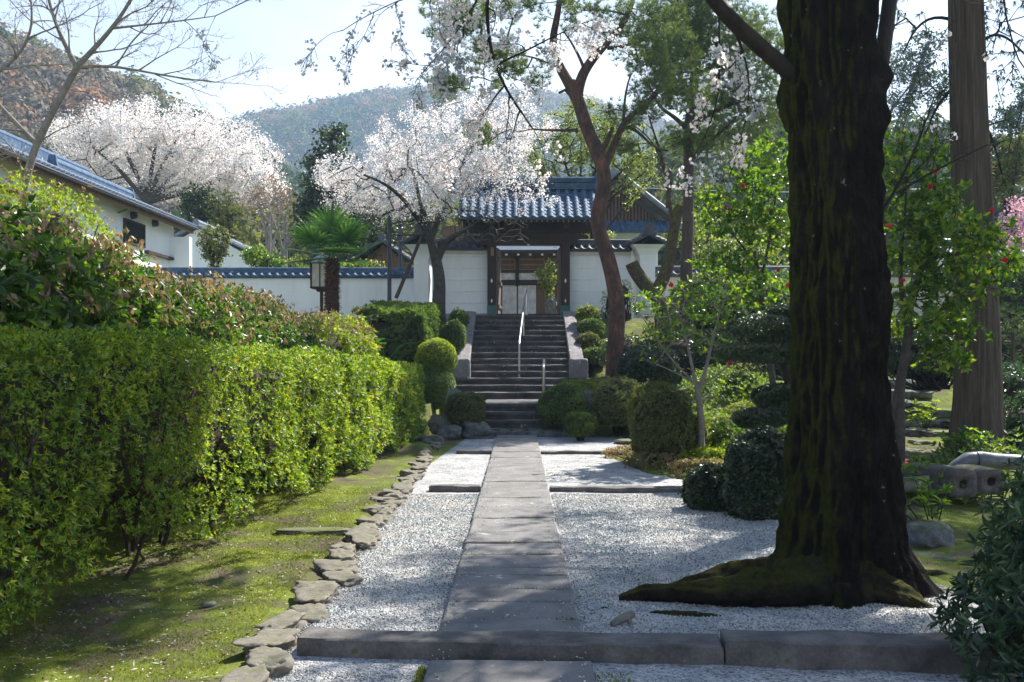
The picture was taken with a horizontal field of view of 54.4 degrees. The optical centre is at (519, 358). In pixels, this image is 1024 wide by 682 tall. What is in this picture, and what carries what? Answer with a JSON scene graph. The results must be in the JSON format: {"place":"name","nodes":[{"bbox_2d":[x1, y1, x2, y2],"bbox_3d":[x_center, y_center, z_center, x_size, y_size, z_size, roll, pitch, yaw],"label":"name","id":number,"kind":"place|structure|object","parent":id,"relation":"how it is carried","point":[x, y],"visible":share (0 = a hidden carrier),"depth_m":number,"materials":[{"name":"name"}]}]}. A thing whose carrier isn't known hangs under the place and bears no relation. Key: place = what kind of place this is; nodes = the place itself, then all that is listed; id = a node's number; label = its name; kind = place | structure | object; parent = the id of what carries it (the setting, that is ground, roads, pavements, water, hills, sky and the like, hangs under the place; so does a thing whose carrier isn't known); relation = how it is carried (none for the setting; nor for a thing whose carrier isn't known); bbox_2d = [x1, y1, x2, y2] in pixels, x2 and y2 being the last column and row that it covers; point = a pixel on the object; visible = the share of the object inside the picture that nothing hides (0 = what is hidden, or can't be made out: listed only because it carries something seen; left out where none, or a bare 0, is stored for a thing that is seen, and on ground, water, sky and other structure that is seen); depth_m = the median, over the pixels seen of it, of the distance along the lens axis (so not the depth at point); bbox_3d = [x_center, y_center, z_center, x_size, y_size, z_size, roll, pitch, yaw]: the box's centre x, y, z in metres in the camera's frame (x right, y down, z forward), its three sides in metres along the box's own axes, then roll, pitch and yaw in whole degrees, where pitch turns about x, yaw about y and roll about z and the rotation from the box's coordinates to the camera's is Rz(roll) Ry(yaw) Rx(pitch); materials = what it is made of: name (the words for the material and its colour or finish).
{"place":"outdoors","nodes":[
{"label":"outdoors","id":0,"kind":"place"},
{"bbox_2d":[249,100,657,209],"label":"hills","id":1,"kind":"structure","parent":0,"point":[282,143],"depth_m":500.20,"materials":[{"name":"plant"}]},
{"bbox_2d":[218,82,702,208],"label":"forest","id":2,"kind":"object","parent":1,"relation":"on","point":[340,113],"visible":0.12,"depth_m":527.31,"materials":[{"name":"plant"}]},
{"bbox_2d":[423,435,595,681],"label":"path","id":3,"kind":"structure","parent":0,"point":[516,460],"depth_m":7.05,"materials":[{"name":"stone"}]},
{"bbox_2d":[0,317,1023,681],"bbox_3d":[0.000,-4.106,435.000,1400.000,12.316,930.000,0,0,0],"label":"ground","id":4,"kind":"structure","parent":0,"point":[388,465],"depth_m":7.19,"materials":[{"name":"green plant"}]},
{"bbox_2d":[0,191,141,360],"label":"shrub","id":5,"kind":"object","parent":4,"relation":"on","point":[29,295],"visible":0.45,"depth_m":7.94,"materials":[{"name":"green plant"}]},
{"bbox_2d":[0,157,145,276],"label":"shrub","id":6,"kind":"object","parent":4,"relation":"on","point":[56,215],"visible":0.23,"depth_m":11.88,"materials":[{"name":"green plant"}]},
{"bbox_2d":[4,211,190,357],"bbox_3d":[-4.514,-0.093,10.290,2.292,2.727,3.386,0,0,0],"label":"shrub","id":7,"kind":"object","parent":4,"relation":"on","point":[155,307],"visible":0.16,"depth_m":9.82,"materials":[{"name":"green plant"}]},
{"bbox_2d":[0,130,198,266],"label":"white house","id":8,"kind":"structure","parent":4,"relation":"on","point":[150,225],"depth_m":31.62,"materials":[{"name":"paint"}]},
{"bbox_2d":[0,0,287,211],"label":"bare tree","id":9,"kind":"object","parent":4,"relation":"on","point":[77,67],"visible":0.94,"depth_m":15.48,"materials":[{"name":"grey plant"}]},
{"bbox_2d":[42,90,291,215],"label":"cherry tree","id":10,"kind":"object","parent":4,"relation":"on","point":[159,140],"visible":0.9,"depth_m":60.74,"materials":[{"name":"white plant"}]},
{"bbox_2d":[176,180,226,226],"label":"broadleaf tree","id":11,"kind":"object","parent":4,"relation":"on","point":[193,207],"visible":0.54,"depth_m":47.73,"materials":[{"name":"green plant"}]},
{"bbox_2d":[141,266,280,369],"bbox_3d":[-4.447,-0.074,13.154,2.283,2.487,4.036,0,0,0],"label":"shrub","id":12,"kind":"object","parent":4,"relation":"on","point":[207,319],"visible":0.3,"depth_m":12.56,"materials":[{"name":"green plant"}]},
{"bbox_2d":[0,319,428,636],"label":"hedge","id":13,"kind":"object","parent":4,"relation":"on","point":[98,422],"visible":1,"depth_m":7.31,"materials":[{"name":"green plant"}]},
{"bbox_2d":[195,221,233,266],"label":"camellia bush","id":14,"kind":"object","parent":4,"relation":"on","point":[211,248],"visible":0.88,"depth_m":32.90,"materials":[{"name":"green plant"}]},
{"bbox_2d":[203,187,247,248],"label":"broadleaf tree","id":15,"kind":"object","parent":4,"relation":"on","point":[229,224],"visible":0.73,"depth_m":46.80,"materials":[{"name":"green plant"}]},
{"bbox_2d":[174,219,287,266],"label":"house","id":16,"kind":"structure","parent":4,"relation":"on","point":[234,260],"depth_m":43.50,"materials":[{"name":"white paint"}]},
{"bbox_2d":[220,663,273,681],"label":"edging stone","id":17,"kind":"object","parent":4,"relation":"on","point":[260,673],"visible":0.98,"depth_m":4.83,"materials":[{"name":"grey stone"}]},
{"bbox_2d":[194,283,320,350],"bbox_3d":[-4.541,-0.131,16.683,2.250,2.204,3.887,0,0,0],"label":"shrub","id":18,"kind":"object","parent":4,"relation":"on","point":[289,330],"visible":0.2,"depth_m":15.86,"materials":[{"name":"green plant"}]},
{"bbox_2d":[239,242,286,266],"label":"shrub","id":19,"kind":"object","parent":4,"relation":"on","point":[251,255],"visible":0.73,"depth_m":35.87,"materials":[{"name":"green plant"}]},
{"bbox_2d":[231,628,300,655],"bbox_3d":[-1.375,1.581,5.506,0.260,0.121,0.458,0,0,16],"label":"edging stone","id":20,"kind":"object","parent":4,"relation":"on","point":[284,639],"visible":0.68,"depth_m":5.44,"materials":[{"name":"grey stone"}]},
{"bbox_2d":[238,171,298,253],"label":"bare tree","id":21,"kind":"object","parent":4,"relation":"on","point":[267,239],"visible":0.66,"depth_m":55.91,"materials":[{"name":"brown plant"}]},
{"bbox_2d":[245,646,293,676],"bbox_3d":[-1.299,1.581,5.151,0.246,0.145,0.486,0,0,-18],"label":"edging stone","id":22,"kind":"object","parent":4,"relation":"on","point":[278,662],"visible":0.73,"depth_m":5.03,"materials":[{"name":"grey stone"}]},
{"bbox_2d":[240,182,310,264],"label":"bare tree","id":23,"kind":"object","parent":4,"relation":"on","point":[287,242],"visible":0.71,"depth_m":49.93,"materials":[{"name":"brown plant"}]},
{"bbox_2d":[140,267,413,317],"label":"plaster wall","id":24,"kind":"structure","parent":4,"relation":"on","point":[361,286],"depth_m":31.64,"materials":[{"name":"paint"}]},
{"bbox_2d":[255,609,308,631],"bbox_3d":[-1.400,1.571,5.826,0.199,0.118,0.394,0,0,26],"label":"edging stone","id":25,"kind":"object","parent":4,"relation":"on","point":[289,618],"visible":0.68,"depth_m":5.81,"materials":[{"name":"grey stone"}]},
{"bbox_2d":[287,602,330,623],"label":"edging stone","id":26,"kind":"object","parent":4,"relation":"on","point":[317,612],"visible":0.54,"depth_m":6.12,"materials":[{"name":"grey stone"}]},
{"bbox_2d":[274,527,350,534],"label":"flat stone","id":27,"kind":"object","parent":4,"relation":"on","point":[318,530],"visible":0.96,"depth_m":8.88,"materials":[{"name":"grey stone"}]},
{"bbox_2d":[269,301,358,356],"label":"shrub","id":28,"kind":"object","parent":4,"relation":"on","point":[324,330],"visible":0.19,"depth_m":20.56,"materials":[{"name":"green plant"}]},
{"bbox_2d":[293,583,338,604],"bbox_3d":[-1.349,1.574,6.525,0.276,0.113,0.491,0,2,0],"label":"edging stone","id":29,"kind":"object","parent":4,"relation":"on","point":[326,593],"visible":0.69,"depth_m":6.47,"materials":[{"name":"grey stone"}]},
{"bbox_2d":[305,255,326,311],"bbox_3d":[-5.679,-1.972,28.600,0.840,2.035,0.840,0,0,0],"label":"garden lantern","id":30,"kind":"object","parent":4,"relation":"on","point":[317,276],"visible":0.61,"depth_m":28.35,"materials":[{"name":"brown wood"}]},
{"bbox_2d":[276,201,386,315],"bbox_3d":[-5.120,-2.276,27.248,2.899,3.961,3.217,0,0,0],"label":"fan palm","id":31,"kind":"object","parent":4,"relation":"on","point":[336,232],"visible":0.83,"depth_m":26.94,"materials":[{"name":"green plant"}]},
{"bbox_2d":[313,559,361,573],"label":"edging stone","id":32,"kind":"object","parent":4,"relation":"on","point":[322,565],"visible":0.63,"depth_m":7.43,"materials":[{"name":"grey stone"}]},
{"bbox_2d":[289,121,386,257],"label":"fir tree","id":33,"kind":"object","parent":4,"relation":"on","point":[314,195],"visible":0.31,"depth_m":44.66,"materials":[{"name":"green plant"}]},
{"bbox_2d":[300,306,382,356],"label":"shrub","id":34,"kind":"object","parent":4,"relation":"on","point":[366,335],"visible":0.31,"depth_m":22.24,"materials":[{"name":"green plant"}]},
{"bbox_2d":[334,210,411,265],"bbox_3d":[-5.718,-3.306,36.921,3.500,4.792,1.869,0,0,0],"label":"broadleaf tree","id":35,"kind":"object","parent":4,"relation":"on","point":[374,235],"visible":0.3,"depth_m":36.83,"materials":[{"name":"green plant"}]},
{"bbox_2d":[339,233,413,266],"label":"house","id":36,"kind":"structure","parent":4,"relation":"on","point":[383,252],"depth_m":36.50,"materials":[{"name":"brown wood"}]},
{"bbox_2d":[351,299,441,363],"bbox_3d":[-3.105,-0.476,26.185,2.069,2.422,4.710,0,0,0],"label":"box hedge","id":37,"kind":"object","parent":4,"relation":"on","point":[420,324],"visible":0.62,"depth_m":24.30,"materials":[{"name":"green plant"}]},
{"bbox_2d":[400,223,441,302],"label":"wall end","id":38,"kind":"structure","parent":4,"relation":"on","point":[422,277],"depth_m":30.95,"materials":[{"name":"white paint"}]},
{"bbox_2d":[310,86,559,324],"bbox_3d":[-2.420,-4.214,29.303,7.270,7.896,5.165,0,0,0],"label":"cherry tree","id":39,"kind":"object","parent":4,"relation":"on","point":[428,230],"visible":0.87,"depth_m":28.59,"materials":[{"name":"white plant"}]},
{"bbox_2d":[412,337,458,409],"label":"topiary","id":40,"kind":"object","parent":4,"relation":"on","point":[437,358],"visible":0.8,"depth_m":22.17,"materials":[{"name":"green plant"}]},
{"bbox_2d":[432,238,486,318],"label":"plaster wall","id":41,"kind":"structure","parent":4,"relation":"on","point":[464,262],"depth_m":31.09,"materials":[{"name":"white paint"}]},
{"bbox_2d":[0,473,978,681],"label":"leaf litter","id":42,"kind":"object","parent":4,"relation":"on","point":[110,678],"visible":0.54,"depth_m":6.46,"materials":[{"name":"brown plant"}]},
{"bbox_2d":[442,226,559,313],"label":"temple hall","id":43,"kind":"structure","parent":4,"relation":"on","point":[520,264],"depth_m":41.03,"materials":[{"name":"white paint"}]},
{"bbox_2d":[297,626,723,664],"bbox_3d":[-0.057,1.565,5.347,2.256,0.169,0.270,0,0,4],"label":"kerb stone","id":44,"kind":"object","parent":4,"relation":"on","point":[650,648],"visible":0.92,"depth_m":5.25,"materials":[{"name":"grey stone"}]},
{"bbox_2d":[452,311,594,436],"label":"stone staircase","id":45,"kind":"structure","parent":4,"relation":"on","point":[486,366],"depth_m":25.72,"materials":[{"name":"grey stone"}]},
{"bbox_2d":[439,318,466,352],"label":"clipped bush","id":46,"kind":"object","parent":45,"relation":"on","point":[453,332],"visible":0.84,"depth_m":26.16,"materials":[{"name":"green plant"}]},
{"bbox_2d":[458,175,596,314],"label":"temple gate","id":47,"kind":"structure","parent":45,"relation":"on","point":[564,220],"depth_m":30.79,"materials":[{"name":"blue tile"}]},
{"bbox_2d":[535,383,591,428],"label":"clipped bush","id":48,"kind":"object","parent":4,"relation":"on","point":[556,404],"visible":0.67,"depth_m":20.17,"materials":[{"name":"green plant"}]},
{"bbox_2d":[417,0,719,377],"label":"red pine","id":49,"kind":"object","parent":4,"relation":"on","point":[667,84],"visible":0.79,"depth_m":23.86,"materials":[{"name":"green plant"}]},
{"bbox_2d":[562,410,599,440],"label":"clipped bush","id":50,"kind":"object","parent":4,"relation":"on","point":[578,424],"visible":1,"depth_m":19.09,"materials":[{"name":"green plant"}]},
{"bbox_2d":[512,94,661,238],"bbox_3d":[2.402,-5.503,38.060,6.246,9.132,3.165,0,0,0],"label":"spring tree","id":51,"kind":"object","parent":4,"relation":"on","point":[604,128],"visible":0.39,"depth_m":37.84,"materials":[{"name":"green plant"}]},
{"bbox_2d":[570,239,631,318],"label":"plaster wall","id":52,"kind":"structure","parent":4,"relation":"on","point":[587,282],"depth_m":31.09,"materials":[{"name":"white paint"}]},
{"bbox_2d":[187,0,1023,616],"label":"old cherry tree","id":53,"kind":"object","parent":4,"relation":"on","point":[841,538],"visible":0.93,"depth_m":6.61,"materials":[{"name":"brown plant"}]},
{"bbox_2d":[605,162,668,265],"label":"gabled hall","id":54,"kind":"structure","parent":4,"relation":"on","point":[645,208],"depth_m":44.16,"materials":[{"name":"white paint"}]},
{"bbox_2d":[274,435,1016,681],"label":"gravel court","id":55,"kind":"object","parent":4,"relation":"on","point":[450,466],"visible":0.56,"depth_m":7.21,"materials":[{"name":"grey gravel"}]},
{"bbox_2d":[460,421,490,438],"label":"rock","id":56,"kind":"object","parent":55,"relation":"on","point":[475,429],"visible":0.83,"depth_m":19.86,"materials":[{"name":"grey stone"}]},
{"bbox_2d":[443,391,486,427],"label":"clipped bush","id":57,"kind":"object","parent":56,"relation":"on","point":[460,407],"visible":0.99,"depth_m":20.01,"materials":[{"name":"green plant"}]},
{"bbox_2d":[412,458,668,681],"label":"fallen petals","id":58,"kind":"object","parent":55,"relation":"on","point":[420,675],"visible":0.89,"depth_m":6.48,"materials":[{"name":"plant"}]},
{"bbox_2d":[589,373,642,436],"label":"clipped bush","id":59,"kind":"object","parent":55,"relation":"on","point":[610,396],"visible":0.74,"depth_m":19.70,"materials":[{"name":"green plant"}]},
{"bbox_2d":[549,485,682,492],"bbox_3d":[1.236,1.570,11.920,1.746,0.100,0.191,0,0,5],"label":"kerb stone","id":60,"kind":"object","parent":55,"relation":"on","point":[621,489],"visible":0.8,"depth_m":11.86,"materials":[{"name":"grey stone"}]},
{"bbox_2d":[271,493,995,681],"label":"gravel pebbles","id":61,"kind":"object","parent":55,"relation":"on","point":[573,498],"visible":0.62,"depth_m":7.69,"materials":[{"name":"grey gravel"}]},
{"bbox_2d":[626,222,666,318],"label":"wall end","id":62,"kind":"structure","parent":4,"relation":"on","point":[647,244],"depth_m":30.60,"materials":[{"name":"white paint"}]},
{"bbox_2d":[615,343,681,384],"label":"clipped bush","id":63,"kind":"object","parent":4,"relation":"on","point":[630,365],"visible":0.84,"depth_m":21.80,"materials":[{"name":"green plant"}]},
{"bbox_2d":[613,91,685,346],"bbox_3d":[3.190,-3.123,25.052,1.923,7.402,0.977,0,0,18],"label":"sawn tree","id":64,"kind":"object","parent":4,"relation":"on","point":[641,279],"visible":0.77,"depth_m":24.88,"materials":[{"name":"brown plant"}]},
{"bbox_2d":[625,379,697,462],"bbox_3d":[2.156,1.046,15.205,1.098,1.515,1.429,0,0,0],"label":"clipped bush","id":65,"kind":"object","parent":4,"relation":"on","point":[659,416],"visible":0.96,"depth_m":14.73,"materials":[{"name":"green plant"}]},
{"bbox_2d":[601,444,723,474],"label":"shrub","id":66,"kind":"object","parent":4,"relation":"on","point":[672,463],"visible":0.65,"depth_m":14.37,"materials":[{"name":"orange plant"}]},
{"bbox_2d":[624,274,762,455],"bbox_3d":[2.676,0.172,15.019,2.192,2.898,1.494,0,0,0],"label":"camellia tree","id":67,"kind":"object","parent":4,"relation":"on","point":[653,332],"visible":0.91,"depth_m":14.98,"materials":[{"name":"green plant"}]},
{"bbox_2d":[605,0,784,338],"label":"pine tree","id":68,"kind":"object","parent":4,"relation":"on","point":[703,21],"visible":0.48,"depth_m":26.71,"materials":[{"name":"green plant"}]},
{"bbox_2d":[677,460,725,511],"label":"clipped bush","id":69,"kind":"object","parent":4,"relation":"on","point":[699,490],"visible":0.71,"depth_m":10.40,"materials":[{"name":"green plant"}]},
{"bbox_2d":[675,437,734,465],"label":"shrub","id":70,"kind":"object","parent":4,"relation":"on","point":[714,452],"visible":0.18,"depth_m":14.54,"materials":[{"name":"green plant"}]},
{"bbox_2d":[658,206,789,265],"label":"broadleaf tree","id":71,"kind":"object","parent":4,"relation":"on","point":[713,244],"visible":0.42,"depth_m":45.55,"materials":[{"name":"green plant"}]},
{"bbox_2d":[672,100,789,265],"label":"broadleaf tree","id":72,"kind":"object","parent":4,"relation":"on","point":[780,135],"visible":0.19,"depth_m":57.69,"materials":[{"name":"green plant"}]},
{"bbox_2d":[681,268,789,341],"bbox_3d":[6.075,-1.397,26.017,3.741,1.996,1.958,0,0,0],"label":"shrub","id":73,"kind":"object","parent":4,"relation":"on","point":[708,308],"visible":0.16,"depth_m":25.61,"materials":[{"name":"green plant"}]},
{"bbox_2d":[685,128,790,382],"bbox_3d":[3.888,-1.274,16.934,2.065,5.229,1.846,0,0,0],"label":"camellia tree","id":74,"kind":"object","parent":4,"relation":"on","point":[753,210],"visible":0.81,"depth_m":16.79,"materials":[{"name":"green plant"}]},
{"bbox_2d":[591,327,894,380],"bbox_3d":[5.426,-0.030,24.524,7.524,1.954,2.201,0,0,17],"label":"shrub","id":75,"kind":"object","parent":4,"relation":"on","point":[680,348],"visible":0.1,"depth_m":24.63,"materials":[{"name":"green plant"}]},
{"bbox_2d":[716,425,785,520],"bbox_3d":[2.481,1.238,9.997,0.979,1.193,0.997,0,0,0],"label":"clipped bush","id":76,"kind":"object","parent":4,"relation":"on","point":[752,483],"visible":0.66,"depth_m":9.70,"materials":[{"name":"green plant"}]},
{"bbox_2d":[713,302,791,429],"bbox_3d":[3.284,0.282,13.098,1.500,2.104,1.019,0,0,0],"label":"cloud pruned tree","id":77,"kind":"object","parent":4,"relation":"on","point":[771,400],"visible":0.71,"depth_m":12.87,"materials":[{"name":"green plant"}]},
{"bbox_2d":[655,266,952,318],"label":"plaster wall","id":78,"kind":"structure","parent":4,"relation":"on","point":[675,276],"depth_m":32.84,"materials":[{"name":"paint"}]},
{"bbox_2d":[643,318,1023,507],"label":"ground cover","id":79,"kind":"object","parent":4,"relation":"on","point":[714,370],"visible":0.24,"depth_m":15.81,"materials":[{"name":"green plant"}]},
{"bbox_2d":[937,425,991,458],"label":"seedling","id":80,"kind":"object","parent":79,"relation":"on","point":[958,440],"visible":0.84,"depth_m":12.61,"materials":[{"name":"green plant"}]},
{"bbox_2d":[720,629,1016,673],"bbox_3d":[2.496,1.550,5.141,2.844,0.201,0.294,0,0,5],"label":"kerb stone","id":81,"kind":"object","parent":4,"relation":"on","point":[856,650],"visible":0.74,"depth_m":5.09,"materials":[{"name":"grey stone"}]},
{"bbox_2d":[884,26,948,263],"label":"pine tree","id":82,"kind":"object","parent":4,"relation":"on","point":[903,69],"visible":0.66,"depth_m":61.66,"materials":[{"name":"green plant"}]},
{"bbox_2d":[883,110,950,265],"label":"broadleaf tree","id":83,"kind":"object","parent":4,"relation":"on","point":[913,160],"visible":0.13,"depth_m":54.75,"materials":[{"name":"green plant"}]},
{"bbox_2d":[887,310,953,390],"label":"shrub","id":84,"kind":"object","parent":4,"relation":"on","point":[930,379],"visible":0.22,"depth_m":18.52,"materials":[{"name":"green plant"}]},
{"bbox_2d":[907,521,954,548],"bbox_3d":[3.612,1.603,8.846,0.445,0.317,0.452,0,0,-11],"label":"rock","id":85,"kind":"object","parent":4,"relation":"on","point":[923,534],"visible":0.59,"depth_m":8.69,"materials":[{"name":"grey stone"}]},
{"bbox_2d":[906,475,956,520],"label":"seedling","id":86,"kind":"object","parent":4,"relation":"on","point":[922,495],"visible":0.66,"depth_m":9.68,"materials":[{"name":"green plant"}]},
{"bbox_2d":[877,0,1023,453],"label":"cedar tree","id":87,"kind":"object","parent":4,"relation":"on","point":[978,400],"visible":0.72,"depth_m":13.97,"materials":[{"name":"brown plant"}]},
{"bbox_2d":[927,463,976,497],"bbox_3d":[4.858,1.376,11.270,0.364,0.336,0.573,0,0,-11],"label":"holed stone block","id":88,"kind":"object","parent":4,"relation":"on","point":[955,476],"depth_m":11.01,"materials":[{"name":"grey stone"}]},
{"bbox_2d":[882,126,1023,462],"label":"camellia tree","id":89,"kind":"object","parent":4,"relation":"on","point":[926,239],"visible":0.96,"depth_m":12.37,"materials":[{"name":"green plant"}]},
{"bbox_2d":[925,425,1023,681],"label":"shrub","id":90,"kind":"object","parent":4,"relation":"on","point":[1001,618],"visible":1,"depth_m":4.69,"materials":[{"name":"green plant"}]},
{"bbox_2d":[954,464,1005,494],"bbox_3d":[5.240,1.373,11.371,0.370,0.297,0.569,0,0,-6],"label":"holed stone block","id":91,"kind":"object","parent":4,"relation":"on","point":[988,483],"depth_m":11.11,"materials":[{"name":"grey stone"}]},
{"bbox_2d":[948,451,1023,469],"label":"clay pipe","id":92,"kind":"object","parent":4,"relation":"on","point":[988,459],"visible":0.54,"depth_m":11.66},
{"bbox_2d":[988,72,1023,233],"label":"pine tree","id":93,"kind":"object","parent":4,"relation":"on","point":[1009,108],"visible":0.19,"depth_m":59.87,"materials":[{"name":"green plant"}]},
{"bbox_2d":[991,132,1023,256],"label":"broadleaf tree","id":94,"kind":"object","parent":4,"relation":"on","point":[1015,174],"visible":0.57,"depth_m":31.79,"materials":[{"name":"green plant"}]},
{"bbox_2d":[994,188,1023,263],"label":"cherry tree","id":95,"kind":"object","parent":4,"relation":"on","point":[1020,220],"visible":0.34,"depth_m":29.73,"materials":[{"name":"pink plant"}]},
{"bbox_2d":[997,247,1023,376],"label":"shrub","id":96,"kind":"object","parent":4,"relation":"on","point":[1013,300],"visible":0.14,"depth_m":24.37,"materials":[{"name":"green plant"}]},
{"bbox_2d":[1000,302,1023,372],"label":"garden pine","id":97,"kind":"object","parent":4,"relation":"on","point":[1012,343],"visible":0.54,"depth_m":16.97,"materials":[{"name":"green plant"}]},
{"bbox_2d":[1002,356,1023,451],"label":"shrub","id":98,"kind":"object","parent":4,"relation":"on","point":[1013,389],"visible":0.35,"depth_m":14.54,"materials":[{"name":"green plant"}]},
{"bbox_2d":[0,0,1023,137],"label":"sky","id":99,"kind":"structure","parent":0,"point":[279,29],"materials":[{"name":"white"}]},
{"bbox_2d":[659,196,1022,265],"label":"wooded rise","id":100,"kind":"structure","parent":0,"point":[777,257],"depth_m":68.40,"materials":[{"name":"plant"}]},
{"bbox_2d":[170,103,1023,266],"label":"forest","id":101,"kind":"object","parent":100,"relation":"on","point":[657,194],"visible":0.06,"depth_m":69.88,"materials":[{"name":"plant"}]},
{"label":"hillside","id":102,"kind":"structure","parent":0,"visible":0},
{"bbox_2d":[0,19,320,222],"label":"forest","id":103,"kind":"object","parent":102,"relation":"on","point":[98,87],"visible":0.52,"depth_m":163.52,"materials":[{"name":"plant"}]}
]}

